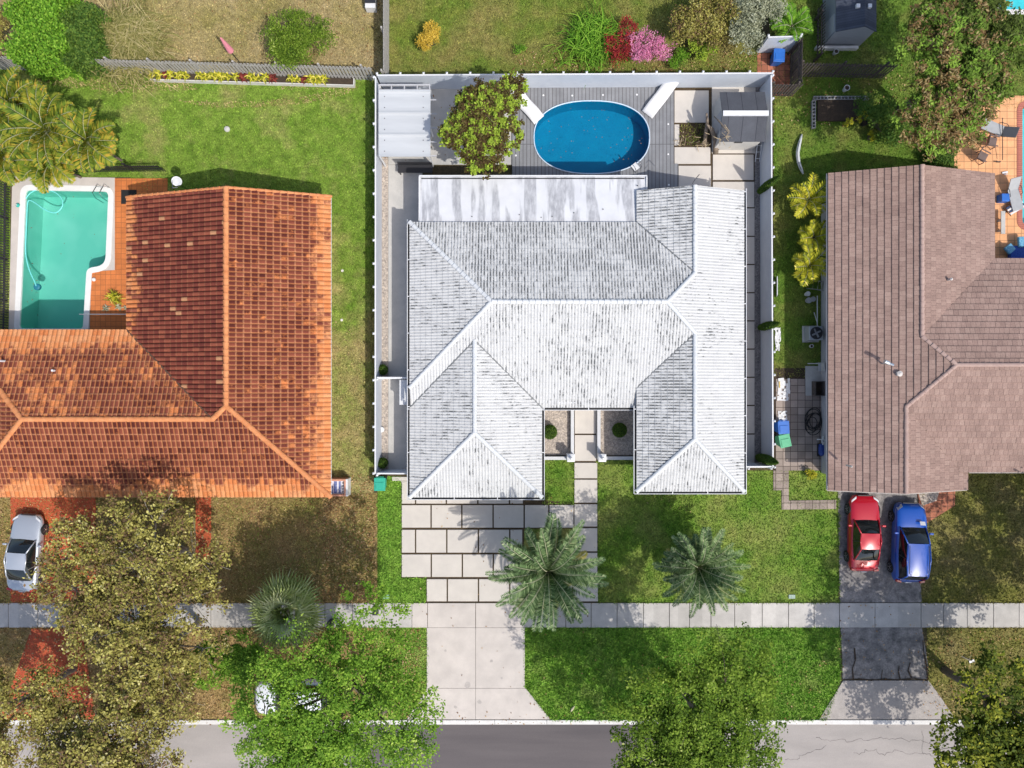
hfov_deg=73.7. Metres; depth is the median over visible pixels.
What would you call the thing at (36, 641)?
red driveway
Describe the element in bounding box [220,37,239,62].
closed umbrella
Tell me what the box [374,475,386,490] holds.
wheelie bin
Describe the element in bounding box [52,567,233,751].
tree
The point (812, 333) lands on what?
air conditioner
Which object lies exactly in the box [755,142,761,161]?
folding ladder
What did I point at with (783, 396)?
white scrap
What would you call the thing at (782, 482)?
stepping path
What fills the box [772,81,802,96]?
wooden fence
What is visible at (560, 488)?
grass
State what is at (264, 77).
bromeliad
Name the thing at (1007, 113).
orange patio
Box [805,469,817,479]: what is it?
shrub
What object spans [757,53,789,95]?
red paving
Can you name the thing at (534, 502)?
soil bed
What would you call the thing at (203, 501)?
red path
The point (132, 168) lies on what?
picket fence
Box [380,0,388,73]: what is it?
wooden fence
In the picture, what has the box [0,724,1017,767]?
road
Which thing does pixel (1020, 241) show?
cushion
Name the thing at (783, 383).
white scrap
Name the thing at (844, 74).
wooden fence
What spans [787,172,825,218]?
yellow palm
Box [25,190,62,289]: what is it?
pool cleaner
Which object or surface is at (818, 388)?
crate box
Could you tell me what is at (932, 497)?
porch mosaic
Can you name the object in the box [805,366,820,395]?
house apron
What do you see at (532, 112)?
sun lounger
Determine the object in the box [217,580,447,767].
tree
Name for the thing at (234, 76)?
bromeliad
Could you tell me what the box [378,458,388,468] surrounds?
cypress
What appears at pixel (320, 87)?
grass
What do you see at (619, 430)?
topiary
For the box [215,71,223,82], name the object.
bromeliad
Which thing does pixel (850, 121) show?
plant
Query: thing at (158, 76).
bromeliad
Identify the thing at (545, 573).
palm tree
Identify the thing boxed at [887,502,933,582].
parked car
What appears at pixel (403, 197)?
side path
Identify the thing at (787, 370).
planting soil
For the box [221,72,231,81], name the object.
bromeliad
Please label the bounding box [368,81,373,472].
grass
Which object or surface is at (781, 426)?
wheelie bin
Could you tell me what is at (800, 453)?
old paving
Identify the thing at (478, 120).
tree
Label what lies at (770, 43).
white fence
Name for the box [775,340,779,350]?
white scrap
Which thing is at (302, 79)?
bromeliad
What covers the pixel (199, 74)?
bromeliad
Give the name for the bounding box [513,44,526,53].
shrub
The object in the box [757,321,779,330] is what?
cypress
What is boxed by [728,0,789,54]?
shrub
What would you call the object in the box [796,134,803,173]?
hammock strip
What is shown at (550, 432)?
topiary
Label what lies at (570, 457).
entry pillar
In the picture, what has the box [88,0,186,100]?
grass bush
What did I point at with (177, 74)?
bromeliad
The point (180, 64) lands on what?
wooden fence
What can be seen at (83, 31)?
hedge
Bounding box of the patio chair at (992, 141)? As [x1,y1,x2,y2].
[983,133,999,149]
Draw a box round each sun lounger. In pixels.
[511,91,543,124]
[642,82,678,117]
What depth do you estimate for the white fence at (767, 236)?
38.87 m
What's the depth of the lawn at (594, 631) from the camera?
40.00 m
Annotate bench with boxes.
[397,162,432,174]
[997,211,1004,233]
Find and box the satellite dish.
[171,176,188,189]
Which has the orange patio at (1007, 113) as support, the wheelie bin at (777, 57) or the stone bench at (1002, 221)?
the stone bench at (1002, 221)
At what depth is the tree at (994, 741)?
32.89 m
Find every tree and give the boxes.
[0,655,99,767]
[22,489,232,645]
[30,697,191,767]
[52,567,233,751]
[182,626,270,690]
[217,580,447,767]
[437,71,529,179]
[485,512,608,631]
[605,621,790,767]
[652,526,750,617]
[891,0,1023,161]
[929,640,1023,767]
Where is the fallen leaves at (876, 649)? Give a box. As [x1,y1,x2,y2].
[839,605,927,680]
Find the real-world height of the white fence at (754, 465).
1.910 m
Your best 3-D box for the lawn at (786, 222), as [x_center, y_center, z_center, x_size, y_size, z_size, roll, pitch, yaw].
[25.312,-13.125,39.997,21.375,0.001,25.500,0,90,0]
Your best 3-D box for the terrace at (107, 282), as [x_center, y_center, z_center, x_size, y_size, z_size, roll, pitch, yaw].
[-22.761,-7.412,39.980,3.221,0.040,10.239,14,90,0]
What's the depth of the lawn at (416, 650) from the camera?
39.99 m
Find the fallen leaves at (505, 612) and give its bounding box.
[409,497,595,714]
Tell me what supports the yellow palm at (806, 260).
on the lawn at (786, 222)
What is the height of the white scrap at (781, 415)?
0.064 m
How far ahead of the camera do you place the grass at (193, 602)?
39.93 m
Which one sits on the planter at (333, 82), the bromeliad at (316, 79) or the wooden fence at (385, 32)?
the bromeliad at (316, 79)
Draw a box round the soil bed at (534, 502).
[401,410,597,601]
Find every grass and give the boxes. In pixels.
[1,600,370,606]
[1,625,372,630]
[38,77,195,92]
[178,88,349,107]
[282,85,357,90]
[332,322,374,478]
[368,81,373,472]
[424,630,428,688]
[522,628,550,718]
[543,460,574,503]
[544,460,575,504]
[549,718,826,722]
[679,122,707,145]
[772,99,776,376]
[920,494,1020,604]
[927,626,1023,630]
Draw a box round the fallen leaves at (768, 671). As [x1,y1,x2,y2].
[642,654,826,718]
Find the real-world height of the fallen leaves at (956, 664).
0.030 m
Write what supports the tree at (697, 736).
on the ground at (447, 170)
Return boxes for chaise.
[980,119,1019,137]
[1005,176,1023,210]
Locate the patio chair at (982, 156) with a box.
[972,146,990,164]
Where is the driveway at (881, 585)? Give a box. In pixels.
[838,491,927,678]
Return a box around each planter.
[150,73,354,87]
[811,96,867,128]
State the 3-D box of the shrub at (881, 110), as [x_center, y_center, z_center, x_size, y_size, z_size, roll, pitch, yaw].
[21.323,-15.108,39.111,4.434,1.831,2.703,29,90,0]
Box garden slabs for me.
[674,87,755,462]
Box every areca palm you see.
[0,65,48,140]
[0,83,83,169]
[0,116,32,186]
[7,129,81,193]
[48,105,122,172]
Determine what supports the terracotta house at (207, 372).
on the lawn at (338, 215)
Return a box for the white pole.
[79,314,125,314]
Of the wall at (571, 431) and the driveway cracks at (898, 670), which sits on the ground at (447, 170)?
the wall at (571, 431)
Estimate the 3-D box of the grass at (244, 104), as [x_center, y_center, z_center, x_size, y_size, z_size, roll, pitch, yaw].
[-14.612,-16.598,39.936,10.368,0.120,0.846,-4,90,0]
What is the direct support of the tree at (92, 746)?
on the ground at (447, 170)
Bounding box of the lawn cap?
[224,126,229,131]
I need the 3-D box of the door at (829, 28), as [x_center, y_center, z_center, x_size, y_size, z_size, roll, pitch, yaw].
[18.184,-20.400,39.200,0.029,1.400,1.000,0,90,0]
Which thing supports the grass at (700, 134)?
on the bed soil at (697, 133)
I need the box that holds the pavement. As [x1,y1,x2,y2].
[0,603,1023,627]
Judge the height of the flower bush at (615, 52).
1.335 m
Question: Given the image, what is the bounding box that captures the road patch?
[346,725,659,767]
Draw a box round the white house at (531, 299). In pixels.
[407,174,746,499]
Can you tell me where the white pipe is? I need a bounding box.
[814,296,817,325]
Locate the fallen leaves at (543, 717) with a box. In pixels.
[194,712,826,724]
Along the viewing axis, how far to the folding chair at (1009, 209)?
39.68 m
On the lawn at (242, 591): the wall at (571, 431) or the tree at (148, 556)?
the tree at (148, 556)
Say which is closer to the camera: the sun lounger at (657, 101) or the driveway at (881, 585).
the sun lounger at (657, 101)
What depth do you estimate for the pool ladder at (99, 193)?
39.63 m
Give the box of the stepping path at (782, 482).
[773,470,835,509]
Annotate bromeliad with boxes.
[152,69,164,80]
[163,69,174,79]
[174,71,180,80]
[178,69,188,81]
[194,69,204,80]
[203,72,209,81]
[207,70,218,81]
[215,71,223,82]
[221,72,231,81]
[230,71,240,80]
[237,72,248,82]
[244,70,256,84]
[258,72,269,82]
[267,74,277,82]
[286,74,295,84]
[292,74,300,82]
[300,75,308,84]
[303,74,314,85]
[310,73,321,84]
[318,74,329,84]
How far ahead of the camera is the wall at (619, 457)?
39.64 m
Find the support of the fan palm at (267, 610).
on the lawn at (242, 591)
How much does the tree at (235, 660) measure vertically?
5.885 m
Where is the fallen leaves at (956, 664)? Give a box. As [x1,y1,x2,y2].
[923,631,1023,716]
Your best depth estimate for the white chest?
39.45 m
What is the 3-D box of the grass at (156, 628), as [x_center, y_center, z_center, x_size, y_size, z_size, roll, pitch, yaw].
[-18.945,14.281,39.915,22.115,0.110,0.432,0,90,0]
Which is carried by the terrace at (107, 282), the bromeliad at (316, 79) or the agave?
the agave
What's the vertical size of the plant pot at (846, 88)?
0.370 m
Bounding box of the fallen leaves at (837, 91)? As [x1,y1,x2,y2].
[775,65,905,127]
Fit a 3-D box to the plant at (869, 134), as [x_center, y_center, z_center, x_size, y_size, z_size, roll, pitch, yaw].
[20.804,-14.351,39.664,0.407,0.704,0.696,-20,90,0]
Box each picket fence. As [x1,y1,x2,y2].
[0,174,9,328]
[2,163,164,172]
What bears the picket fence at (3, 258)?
on the lawn at (338, 215)
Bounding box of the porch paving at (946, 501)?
[917,491,954,522]
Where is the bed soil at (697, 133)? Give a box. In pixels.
[674,87,754,469]
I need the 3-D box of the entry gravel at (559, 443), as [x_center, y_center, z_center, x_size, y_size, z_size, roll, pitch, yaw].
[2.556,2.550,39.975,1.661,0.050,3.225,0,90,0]
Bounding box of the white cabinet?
[399,380,406,404]
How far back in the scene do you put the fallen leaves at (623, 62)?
39.91 m
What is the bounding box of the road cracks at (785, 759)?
[349,734,949,762]
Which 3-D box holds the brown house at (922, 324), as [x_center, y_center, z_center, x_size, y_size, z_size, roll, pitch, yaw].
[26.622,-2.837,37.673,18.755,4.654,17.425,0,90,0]
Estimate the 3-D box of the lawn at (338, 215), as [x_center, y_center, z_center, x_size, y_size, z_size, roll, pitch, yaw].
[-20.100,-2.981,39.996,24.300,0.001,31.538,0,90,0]
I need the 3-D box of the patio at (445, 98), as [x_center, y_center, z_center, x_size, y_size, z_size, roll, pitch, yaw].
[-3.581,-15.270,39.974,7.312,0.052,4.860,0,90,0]
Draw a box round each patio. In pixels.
[388,89,511,164]
[954,96,1023,257]
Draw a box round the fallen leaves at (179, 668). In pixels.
[0,629,421,718]
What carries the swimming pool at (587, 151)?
in the deck at (657, 164)
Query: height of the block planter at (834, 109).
0.200 m
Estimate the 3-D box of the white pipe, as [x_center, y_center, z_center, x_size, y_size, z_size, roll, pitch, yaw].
[17.688,-4.067,39.703,0.280,0.245,2.164,0,90,0]
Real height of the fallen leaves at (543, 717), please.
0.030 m
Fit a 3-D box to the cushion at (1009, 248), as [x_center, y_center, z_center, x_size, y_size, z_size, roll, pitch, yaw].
[28.773,-7.814,39.480,0.500,0.160,0.480,-40,90,0]
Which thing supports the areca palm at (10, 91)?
on the lawn at (338, 215)
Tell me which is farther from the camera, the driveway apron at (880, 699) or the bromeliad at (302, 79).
the driveway apron at (880, 699)
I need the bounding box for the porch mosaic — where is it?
[919,492,938,505]
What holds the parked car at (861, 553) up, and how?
on the driveway at (881, 585)
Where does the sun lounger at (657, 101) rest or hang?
on the deck at (657, 164)
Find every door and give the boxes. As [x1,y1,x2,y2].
[712,111,720,133]
[823,13,834,42]
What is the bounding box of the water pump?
[817,436,824,455]
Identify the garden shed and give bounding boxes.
[712,92,768,149]
[814,0,875,50]
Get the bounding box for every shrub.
[0,7,13,48]
[102,289,123,305]
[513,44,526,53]
[667,0,741,54]
[687,36,718,61]
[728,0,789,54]
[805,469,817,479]
[852,88,919,147]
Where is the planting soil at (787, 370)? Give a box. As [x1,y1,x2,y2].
[774,368,804,469]
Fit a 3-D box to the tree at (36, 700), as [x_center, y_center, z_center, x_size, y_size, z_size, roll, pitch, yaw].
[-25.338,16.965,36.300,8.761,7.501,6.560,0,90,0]
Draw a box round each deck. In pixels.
[512,87,673,188]
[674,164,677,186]
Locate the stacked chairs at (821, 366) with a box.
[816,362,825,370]
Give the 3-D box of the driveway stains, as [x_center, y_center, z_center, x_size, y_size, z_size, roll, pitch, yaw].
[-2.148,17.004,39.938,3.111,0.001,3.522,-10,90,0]
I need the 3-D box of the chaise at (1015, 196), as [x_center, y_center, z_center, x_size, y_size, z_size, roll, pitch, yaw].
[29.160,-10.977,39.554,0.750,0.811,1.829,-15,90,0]
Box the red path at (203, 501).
[196,497,210,561]
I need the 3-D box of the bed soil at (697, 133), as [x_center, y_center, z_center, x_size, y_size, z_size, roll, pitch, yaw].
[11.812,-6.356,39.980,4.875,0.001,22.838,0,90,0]
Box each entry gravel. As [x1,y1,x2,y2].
[545,410,569,454]
[601,407,635,454]
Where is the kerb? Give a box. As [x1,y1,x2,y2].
[1,720,1007,723]
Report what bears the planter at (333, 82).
on the lawn at (338, 215)
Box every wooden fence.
[0,55,373,80]
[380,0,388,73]
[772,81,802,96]
[787,37,802,95]
[794,60,898,78]
[813,1,825,61]
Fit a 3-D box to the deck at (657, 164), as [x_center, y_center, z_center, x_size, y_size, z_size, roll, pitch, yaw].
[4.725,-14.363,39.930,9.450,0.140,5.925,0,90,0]
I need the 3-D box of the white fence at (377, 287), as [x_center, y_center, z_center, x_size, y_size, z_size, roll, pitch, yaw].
[-7.700,-6.085,39.045,0.190,1.910,22.290,0,90,0]
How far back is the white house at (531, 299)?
36.95 m
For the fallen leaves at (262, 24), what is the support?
on the lawn at (361, 45)
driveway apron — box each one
[407,603,548,718]
[822,680,952,718]
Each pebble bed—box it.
[380,157,387,470]
[755,87,765,467]
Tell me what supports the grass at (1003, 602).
on the lawn at (976, 574)
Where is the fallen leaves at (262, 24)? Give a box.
[94,0,382,62]
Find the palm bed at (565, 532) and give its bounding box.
[524,529,572,555]
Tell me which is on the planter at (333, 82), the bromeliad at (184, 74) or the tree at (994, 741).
the bromeliad at (184, 74)
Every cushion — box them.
[1004,243,1014,253]
[1017,236,1023,247]
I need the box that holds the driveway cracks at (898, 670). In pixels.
[844,640,927,680]
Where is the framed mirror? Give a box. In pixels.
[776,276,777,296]
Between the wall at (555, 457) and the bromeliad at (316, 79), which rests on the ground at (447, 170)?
the wall at (555, 457)
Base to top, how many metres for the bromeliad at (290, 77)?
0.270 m
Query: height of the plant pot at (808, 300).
0.270 m
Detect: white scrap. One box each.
[775,328,780,341]
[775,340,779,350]
[777,378,789,393]
[777,391,788,400]
[778,411,786,420]
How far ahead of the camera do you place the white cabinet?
38.41 m
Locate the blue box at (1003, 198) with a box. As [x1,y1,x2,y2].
[997,194,1009,202]
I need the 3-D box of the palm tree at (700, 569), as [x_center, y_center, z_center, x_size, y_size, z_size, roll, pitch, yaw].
[10.041,10.038,37.577,5.055,4.846,4.907,0,90,0]
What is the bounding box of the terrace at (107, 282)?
[90,178,167,328]
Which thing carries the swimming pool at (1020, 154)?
in the orange patio at (1007, 113)
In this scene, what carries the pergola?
on the patio at (445, 98)
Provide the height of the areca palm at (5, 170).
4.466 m
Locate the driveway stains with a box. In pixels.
[444,649,502,708]
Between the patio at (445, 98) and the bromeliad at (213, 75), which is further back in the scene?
the patio at (445, 98)
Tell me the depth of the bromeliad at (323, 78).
39.44 m
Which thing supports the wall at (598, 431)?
on the ground at (447, 170)
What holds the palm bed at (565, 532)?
on the soil bed at (534, 502)
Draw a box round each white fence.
[372,76,381,474]
[376,70,773,88]
[376,377,406,379]
[376,469,406,475]
[747,463,772,469]
[756,33,802,52]
[759,74,775,467]
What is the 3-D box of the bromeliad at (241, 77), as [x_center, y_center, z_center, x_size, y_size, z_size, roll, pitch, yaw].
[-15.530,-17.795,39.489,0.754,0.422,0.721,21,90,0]
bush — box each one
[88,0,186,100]
[258,6,338,70]
[415,20,440,50]
[539,0,627,87]
[604,14,638,68]
[623,25,676,63]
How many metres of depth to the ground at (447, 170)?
40.00 m
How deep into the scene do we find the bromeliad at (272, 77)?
39.51 m
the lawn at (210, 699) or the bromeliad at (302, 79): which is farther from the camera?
the lawn at (210, 699)
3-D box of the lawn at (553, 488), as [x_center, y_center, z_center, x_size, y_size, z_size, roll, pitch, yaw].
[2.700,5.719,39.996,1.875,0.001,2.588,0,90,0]
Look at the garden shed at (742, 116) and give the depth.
38.04 m
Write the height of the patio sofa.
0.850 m
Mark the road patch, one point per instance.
(581, 746)
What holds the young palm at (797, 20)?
on the lawn at (786, 222)
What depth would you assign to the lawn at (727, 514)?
40.00 m
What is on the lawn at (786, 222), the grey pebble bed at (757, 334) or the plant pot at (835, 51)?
the plant pot at (835, 51)
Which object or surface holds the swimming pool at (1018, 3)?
in the lawn at (786, 222)
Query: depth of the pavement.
39.95 m
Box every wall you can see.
[545,456,566,459]
[570,410,573,453]
[597,410,600,452]
[606,456,632,459]
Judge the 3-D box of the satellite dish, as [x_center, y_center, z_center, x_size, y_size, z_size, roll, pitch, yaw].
[-18.481,-11.084,38.567,0.436,2.865,0.687,41,90,0]
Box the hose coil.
[805,407,821,434]
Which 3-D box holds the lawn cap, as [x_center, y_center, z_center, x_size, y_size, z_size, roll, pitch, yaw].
[-16.683,-14.925,39.935,0.340,0.130,0.340,0,90,0]
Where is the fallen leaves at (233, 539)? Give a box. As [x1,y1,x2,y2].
[0,496,377,602]
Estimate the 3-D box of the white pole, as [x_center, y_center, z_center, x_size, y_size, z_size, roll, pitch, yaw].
[-23.552,-4.036,39.500,2.962,0.043,0.050,0,90,0]
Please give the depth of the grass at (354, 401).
39.97 m
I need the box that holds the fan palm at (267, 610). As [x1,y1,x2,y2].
[246,568,328,650]
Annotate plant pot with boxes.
[805,297,811,302]
[832,49,838,54]
[842,85,849,91]
[860,120,867,126]
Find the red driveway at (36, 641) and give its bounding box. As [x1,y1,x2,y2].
[2,497,95,719]
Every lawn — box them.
[0,0,384,74]
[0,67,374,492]
[0,493,377,602]
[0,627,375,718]
[365,627,426,718]
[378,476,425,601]
[389,0,761,73]
[525,627,839,718]
[542,460,573,502]
[597,460,837,601]
[768,0,1023,367]
[922,472,1023,601]
[927,627,1023,718]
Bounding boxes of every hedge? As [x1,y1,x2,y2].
[0,0,90,84]
[57,0,114,80]
[920,138,964,168]
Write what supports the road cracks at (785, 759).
on the road
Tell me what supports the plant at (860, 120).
in the block planter at (834, 109)
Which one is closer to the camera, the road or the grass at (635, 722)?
the grass at (635, 722)
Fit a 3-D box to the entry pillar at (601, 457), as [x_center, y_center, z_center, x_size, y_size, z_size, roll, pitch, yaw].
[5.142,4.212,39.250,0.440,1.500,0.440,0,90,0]
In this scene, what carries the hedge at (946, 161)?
on the lawn at (786, 222)
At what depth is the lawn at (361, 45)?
40.00 m
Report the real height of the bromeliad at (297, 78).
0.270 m
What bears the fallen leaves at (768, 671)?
on the lawn at (594, 631)
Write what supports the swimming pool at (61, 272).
in the pool terrace at (83, 181)
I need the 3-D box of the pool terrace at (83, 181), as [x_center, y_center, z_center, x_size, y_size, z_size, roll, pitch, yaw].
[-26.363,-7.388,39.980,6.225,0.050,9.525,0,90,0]
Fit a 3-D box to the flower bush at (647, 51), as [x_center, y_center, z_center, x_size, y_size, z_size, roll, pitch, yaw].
[7.772,-19.292,39.281,3.036,1.486,2.264,24,90,0]
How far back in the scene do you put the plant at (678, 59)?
39.43 m
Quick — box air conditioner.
[802,326,822,341]
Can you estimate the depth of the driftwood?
39.07 m
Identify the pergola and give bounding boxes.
[378,84,436,166]
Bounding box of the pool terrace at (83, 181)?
[9,176,114,328]
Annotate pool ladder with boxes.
[92,186,109,202]
[629,160,641,172]
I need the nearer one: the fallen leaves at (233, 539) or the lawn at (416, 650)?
the fallen leaves at (233, 539)
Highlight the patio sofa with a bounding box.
[1008,246,1023,257]
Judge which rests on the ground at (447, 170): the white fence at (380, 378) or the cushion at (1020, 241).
the white fence at (380, 378)
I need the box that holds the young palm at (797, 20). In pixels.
[770,1,813,42]
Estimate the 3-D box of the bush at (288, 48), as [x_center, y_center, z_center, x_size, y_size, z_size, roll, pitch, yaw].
[-12.026,-19.421,38.784,4.521,2.480,3.750,0,90,0]
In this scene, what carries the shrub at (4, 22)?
on the lawn at (361, 45)
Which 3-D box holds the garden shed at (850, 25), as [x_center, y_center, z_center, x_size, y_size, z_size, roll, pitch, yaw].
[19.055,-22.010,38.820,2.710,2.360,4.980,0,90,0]
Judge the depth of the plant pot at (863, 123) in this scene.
39.71 m
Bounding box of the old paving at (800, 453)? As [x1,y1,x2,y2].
[776,379,820,469]
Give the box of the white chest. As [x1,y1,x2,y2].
[365,0,376,12]
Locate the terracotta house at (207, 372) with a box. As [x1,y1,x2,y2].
[0,186,332,498]
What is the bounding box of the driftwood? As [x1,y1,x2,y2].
[674,113,731,153]
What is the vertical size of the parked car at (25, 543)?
1.420 m
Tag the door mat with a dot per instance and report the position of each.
(124, 193)
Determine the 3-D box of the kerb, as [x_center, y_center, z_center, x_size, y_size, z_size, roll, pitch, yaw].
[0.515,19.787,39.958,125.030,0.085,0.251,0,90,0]
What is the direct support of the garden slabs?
on the bed soil at (697, 133)
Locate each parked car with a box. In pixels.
[2,513,48,591]
[254,675,335,713]
[843,494,885,571]
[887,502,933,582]
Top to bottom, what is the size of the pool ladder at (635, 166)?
1.459 m
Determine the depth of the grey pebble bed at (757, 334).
39.95 m
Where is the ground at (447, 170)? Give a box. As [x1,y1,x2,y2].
[9,16,1023,723]
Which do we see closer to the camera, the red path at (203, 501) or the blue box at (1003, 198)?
the blue box at (1003, 198)
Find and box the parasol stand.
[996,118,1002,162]
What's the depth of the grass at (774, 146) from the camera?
39.95 m
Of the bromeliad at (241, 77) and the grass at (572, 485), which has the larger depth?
the grass at (572, 485)
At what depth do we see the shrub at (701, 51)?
38.93 m
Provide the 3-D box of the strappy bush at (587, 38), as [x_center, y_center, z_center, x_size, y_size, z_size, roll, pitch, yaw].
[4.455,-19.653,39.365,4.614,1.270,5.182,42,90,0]
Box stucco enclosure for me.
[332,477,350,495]
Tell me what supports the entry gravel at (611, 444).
on the ground at (447, 170)
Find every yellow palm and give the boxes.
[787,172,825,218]
[791,242,825,286]
[797,219,825,253]
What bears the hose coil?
on the old paving at (800, 453)
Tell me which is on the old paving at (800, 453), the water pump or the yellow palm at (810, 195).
the water pump
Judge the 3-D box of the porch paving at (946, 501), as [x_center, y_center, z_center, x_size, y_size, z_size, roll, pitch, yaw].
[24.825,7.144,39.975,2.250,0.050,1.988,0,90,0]
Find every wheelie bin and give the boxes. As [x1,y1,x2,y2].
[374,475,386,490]
[769,48,784,65]
[774,419,789,433]
[774,434,791,447]
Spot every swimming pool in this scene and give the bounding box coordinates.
[14,185,113,328]
[533,100,649,173]
[996,0,1023,13]
[1017,101,1023,229]
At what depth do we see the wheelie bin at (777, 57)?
39.12 m
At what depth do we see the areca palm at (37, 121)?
35.66 m
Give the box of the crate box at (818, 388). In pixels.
[812,381,824,395]
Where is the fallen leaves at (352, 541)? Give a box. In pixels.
[322,475,375,602]
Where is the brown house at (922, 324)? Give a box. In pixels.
[821,164,1023,494]
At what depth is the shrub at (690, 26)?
37.89 m
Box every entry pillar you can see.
[566,453,574,461]
[597,453,605,461]
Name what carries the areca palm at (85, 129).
on the lawn at (338, 215)
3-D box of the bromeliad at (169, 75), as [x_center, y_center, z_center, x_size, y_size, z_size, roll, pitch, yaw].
[-19.850,-17.920,39.544,0.770,0.313,0.702,-19,90,0]
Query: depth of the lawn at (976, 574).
40.00 m
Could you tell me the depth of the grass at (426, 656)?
39.93 m
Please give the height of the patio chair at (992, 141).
0.914 m
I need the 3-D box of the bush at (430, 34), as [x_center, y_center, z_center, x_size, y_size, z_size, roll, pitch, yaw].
[-4.684,-19.958,39.338,1.421,1.368,1.966,25,90,0]
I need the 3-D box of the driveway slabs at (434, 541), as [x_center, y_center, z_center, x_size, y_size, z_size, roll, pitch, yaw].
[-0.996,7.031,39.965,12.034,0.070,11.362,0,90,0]
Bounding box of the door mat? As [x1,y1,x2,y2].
[121,190,136,203]
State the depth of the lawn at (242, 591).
39.99 m
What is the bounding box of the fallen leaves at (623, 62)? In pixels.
[512,50,755,73]
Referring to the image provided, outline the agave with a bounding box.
[102,305,111,311]
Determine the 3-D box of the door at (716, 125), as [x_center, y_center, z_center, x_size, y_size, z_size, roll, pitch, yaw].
[11.723,-14.820,39.100,0.025,1.600,1.000,0,90,0]
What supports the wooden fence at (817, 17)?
on the lawn at (786, 222)
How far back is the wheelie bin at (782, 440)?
39.02 m
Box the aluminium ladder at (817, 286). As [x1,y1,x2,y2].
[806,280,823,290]
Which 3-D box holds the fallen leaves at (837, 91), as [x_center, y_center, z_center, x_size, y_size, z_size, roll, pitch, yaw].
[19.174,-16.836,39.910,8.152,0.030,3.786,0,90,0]
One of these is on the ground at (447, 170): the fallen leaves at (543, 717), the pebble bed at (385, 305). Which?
the pebble bed at (385, 305)
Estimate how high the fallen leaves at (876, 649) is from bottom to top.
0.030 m
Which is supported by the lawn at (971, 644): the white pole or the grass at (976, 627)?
the grass at (976, 627)
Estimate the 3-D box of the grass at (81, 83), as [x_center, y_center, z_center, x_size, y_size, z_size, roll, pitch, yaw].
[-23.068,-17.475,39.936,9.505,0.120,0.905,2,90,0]
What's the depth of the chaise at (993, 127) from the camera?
39.61 m
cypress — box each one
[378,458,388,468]
[379,364,387,374]
[755,453,778,465]
[757,175,779,193]
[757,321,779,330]
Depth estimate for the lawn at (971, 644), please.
40.00 m
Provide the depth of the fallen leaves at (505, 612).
39.91 m
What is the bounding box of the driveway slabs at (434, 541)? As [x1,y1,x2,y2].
[392,410,597,600]
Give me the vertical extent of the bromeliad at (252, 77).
0.346 m
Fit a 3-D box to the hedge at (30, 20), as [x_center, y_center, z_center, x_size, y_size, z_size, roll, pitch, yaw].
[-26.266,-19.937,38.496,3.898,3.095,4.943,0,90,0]
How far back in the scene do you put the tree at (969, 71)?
33.56 m
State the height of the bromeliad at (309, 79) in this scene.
0.344 m
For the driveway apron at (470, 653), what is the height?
0.060 m
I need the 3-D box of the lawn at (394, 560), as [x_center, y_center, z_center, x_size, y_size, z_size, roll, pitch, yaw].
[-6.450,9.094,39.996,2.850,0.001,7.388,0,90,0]
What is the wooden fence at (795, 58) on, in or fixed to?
on the red paving at (764, 62)
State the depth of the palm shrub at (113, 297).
39.61 m
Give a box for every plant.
[665,46,690,72]
[842,117,853,126]
[856,111,870,122]
[867,130,875,141]
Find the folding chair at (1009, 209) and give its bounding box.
[1003,201,1023,215]
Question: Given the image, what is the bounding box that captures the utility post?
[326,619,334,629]
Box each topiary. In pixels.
[545,424,556,439]
[612,423,627,437]
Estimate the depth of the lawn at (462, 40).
40.00 m
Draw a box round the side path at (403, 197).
[388,165,421,468]

